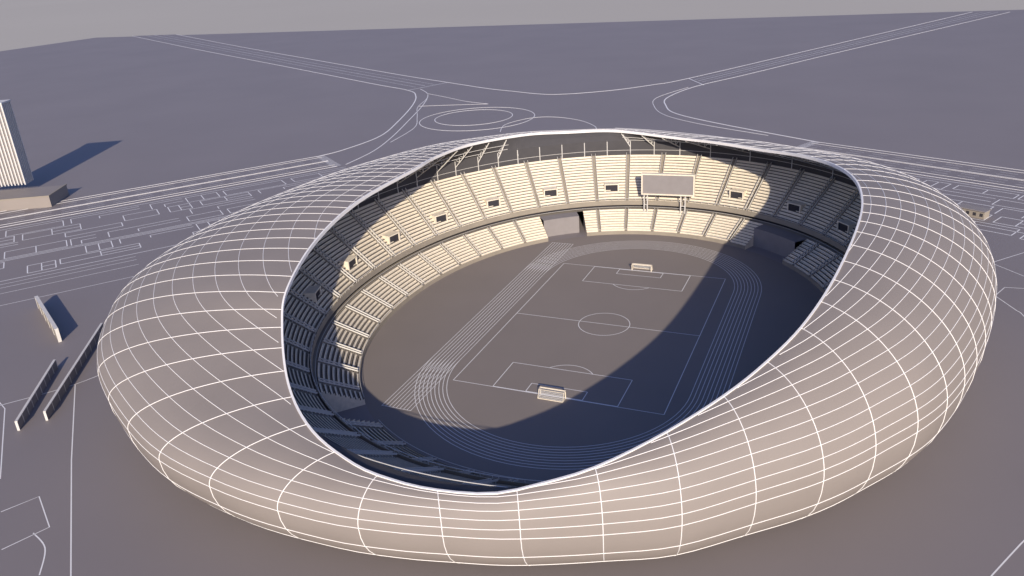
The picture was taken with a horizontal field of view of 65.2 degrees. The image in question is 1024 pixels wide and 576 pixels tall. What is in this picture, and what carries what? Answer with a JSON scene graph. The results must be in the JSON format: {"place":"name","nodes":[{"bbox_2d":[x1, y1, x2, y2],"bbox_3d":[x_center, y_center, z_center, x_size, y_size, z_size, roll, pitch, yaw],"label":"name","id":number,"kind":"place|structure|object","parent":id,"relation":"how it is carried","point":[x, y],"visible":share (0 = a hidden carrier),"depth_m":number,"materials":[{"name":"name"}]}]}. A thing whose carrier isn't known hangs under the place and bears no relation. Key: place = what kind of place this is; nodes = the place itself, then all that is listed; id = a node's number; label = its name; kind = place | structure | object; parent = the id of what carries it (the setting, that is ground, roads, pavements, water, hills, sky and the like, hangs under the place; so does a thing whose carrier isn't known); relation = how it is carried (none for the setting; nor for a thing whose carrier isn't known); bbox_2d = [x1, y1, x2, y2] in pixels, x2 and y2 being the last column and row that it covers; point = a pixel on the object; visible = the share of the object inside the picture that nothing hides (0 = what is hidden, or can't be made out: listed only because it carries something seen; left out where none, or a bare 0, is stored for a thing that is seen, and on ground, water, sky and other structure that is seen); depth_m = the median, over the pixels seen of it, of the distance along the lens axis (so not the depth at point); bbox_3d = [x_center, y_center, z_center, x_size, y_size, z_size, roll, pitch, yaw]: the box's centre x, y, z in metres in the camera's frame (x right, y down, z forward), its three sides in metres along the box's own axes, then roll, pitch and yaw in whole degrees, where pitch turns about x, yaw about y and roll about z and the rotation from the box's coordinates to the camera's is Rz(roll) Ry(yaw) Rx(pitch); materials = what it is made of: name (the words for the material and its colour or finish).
{"place":"outdoors","nodes":[
{"label":"outdoors","id":0,"kind":"place"},
{"bbox_2d":[0,10,1023,575],"bbox_3d":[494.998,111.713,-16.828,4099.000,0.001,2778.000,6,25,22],"label":"ground","id":1,"kind":"structure","parent":0,"point":[94,116],"depth_m":536.08,"materials":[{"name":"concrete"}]},
{"bbox_2d":[0,99,68,210],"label":"office tower","id":2,"kind":"structure","parent":1,"relation":"on","point":[15,169],"depth_m":500.35,"materials":[{"name":"white metal"}]},
{"bbox_2d":[14,359,57,430],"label":"fence","id":3,"kind":"object","parent":1,"relation":"on","point":[26,410],"visible":1,"depth_m":258.74,"materials":[{"name":"white metal"}]},
{"bbox_2d":[36,300,57,339],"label":"panels","id":4,"kind":"object","parent":1,"relation":"on","point":[47,321],"visible":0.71,"depth_m":315.02,"materials":[{"name":"concrete"}]},
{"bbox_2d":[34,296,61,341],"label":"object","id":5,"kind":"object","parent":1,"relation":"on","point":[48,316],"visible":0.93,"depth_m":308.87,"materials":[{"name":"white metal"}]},
{"bbox_2d":[43,323,103,420],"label":"fence","id":6,"kind":"object","parent":1,"relation":"on","point":[54,401],"visible":0.93,"depth_m":270.79,"materials":[{"name":"white metal"}]},
{"bbox_2d":[0,12,1023,575],"bbox_3d":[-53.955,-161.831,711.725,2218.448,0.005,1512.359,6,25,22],"label":"road markings","id":7,"kind":"object","parent":1,"relation":"on","point":[310,180],"visible":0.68,"depth_m":400.95,"materials":[{"name":"white paint"}]},
{"bbox_2d":[0,12,1023,227],"bbox_3d":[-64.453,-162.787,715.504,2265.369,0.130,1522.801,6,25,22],"label":"kerb","id":8,"kind":"structure","parent":1,"relation":"on","point":[516,124],"depth_m":547.44,"materials":[{"name":"white paint"}]},
{"bbox_2d":[97,129,996,565],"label":"football stadium","id":9,"kind":"object","parent":1,"relation":"on","point":[231,349],"visible":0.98,"depth_m":206.17,"materials":[{"name":"concrete"}]},
{"bbox_2d":[641,172,694,213],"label":"scoreboard","id":10,"kind":"object","parent":9,"relation":"on","point":[673,184],"visible":0.98,"depth_m":369.01,"materials":[{"name":"white metal"}]},
{"bbox_2d":[958,203,991,219],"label":"kiosk","id":11,"kind":"object","parent":1,"relation":"on","point":[978,212],"visible":0.74,"depth_m":365.12,"materials":[{"name":"concrete"}]},
{"bbox_2d":[966,211,982,216],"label":"kiosk windows","id":12,"kind":"structure","parent":11,"relation":"in","point":[974,213],"depth_m":364.90,"materials":[{"name":"grey glass"}]},
{"bbox_2d":[0,0,1023,50],"bbox_3d":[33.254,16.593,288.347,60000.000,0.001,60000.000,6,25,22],"label":"background","id":13,"kind":"structure","parent":0,"point":[27,23],"depth_m":1897.32},
{"bbox_2d":[0,12,1023,226],"bbox_3d":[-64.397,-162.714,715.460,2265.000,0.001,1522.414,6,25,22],"label":"road","id":14,"kind":"structure","parent":0,"point":[275,58],"depth_m":527.26,"materials":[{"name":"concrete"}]},
{"bbox_2d":[415,241,760,468],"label":"running track","id":15,"kind":"structure","parent":0,"point":[521,279],"depth_m":255.85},
{"bbox_2d":[382,241,761,469],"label":"track markings","id":16,"kind":"object","parent":15,"relation":"on","point":[657,242],"visible":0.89,"depth_m":258.89,"materials":[{"name":"white paint"}]},
{"bbox_2d":[361,234,822,482],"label":"stadium floor","id":17,"kind":"structure","parent":0,"point":[415,334],"depth_m":274.85,"materials":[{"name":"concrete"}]},
{"bbox_2d":[538,386,565,402],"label":"football goal","id":18,"kind":"object","parent":17,"relation":"on","point":[551,398],"visible":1,"depth_m":240.99,"materials":[{"name":"white paint"}]},
{"bbox_2d":[453,263,725,414],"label":"football pitch","id":19,"kind":"object","parent":17,"relation":"on","point":[594,334],"visible":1,"depth_m":266.88,"materials":[{"name":"white paint"}]},
{"bbox_2d":[632,263,652,271],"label":"football goal","id":20,"kind":"object","parent":17,"relation":"on","point":[643,265],"visible":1,"depth_m":331.35,"materials":[{"name":"white paint"}]}
]}

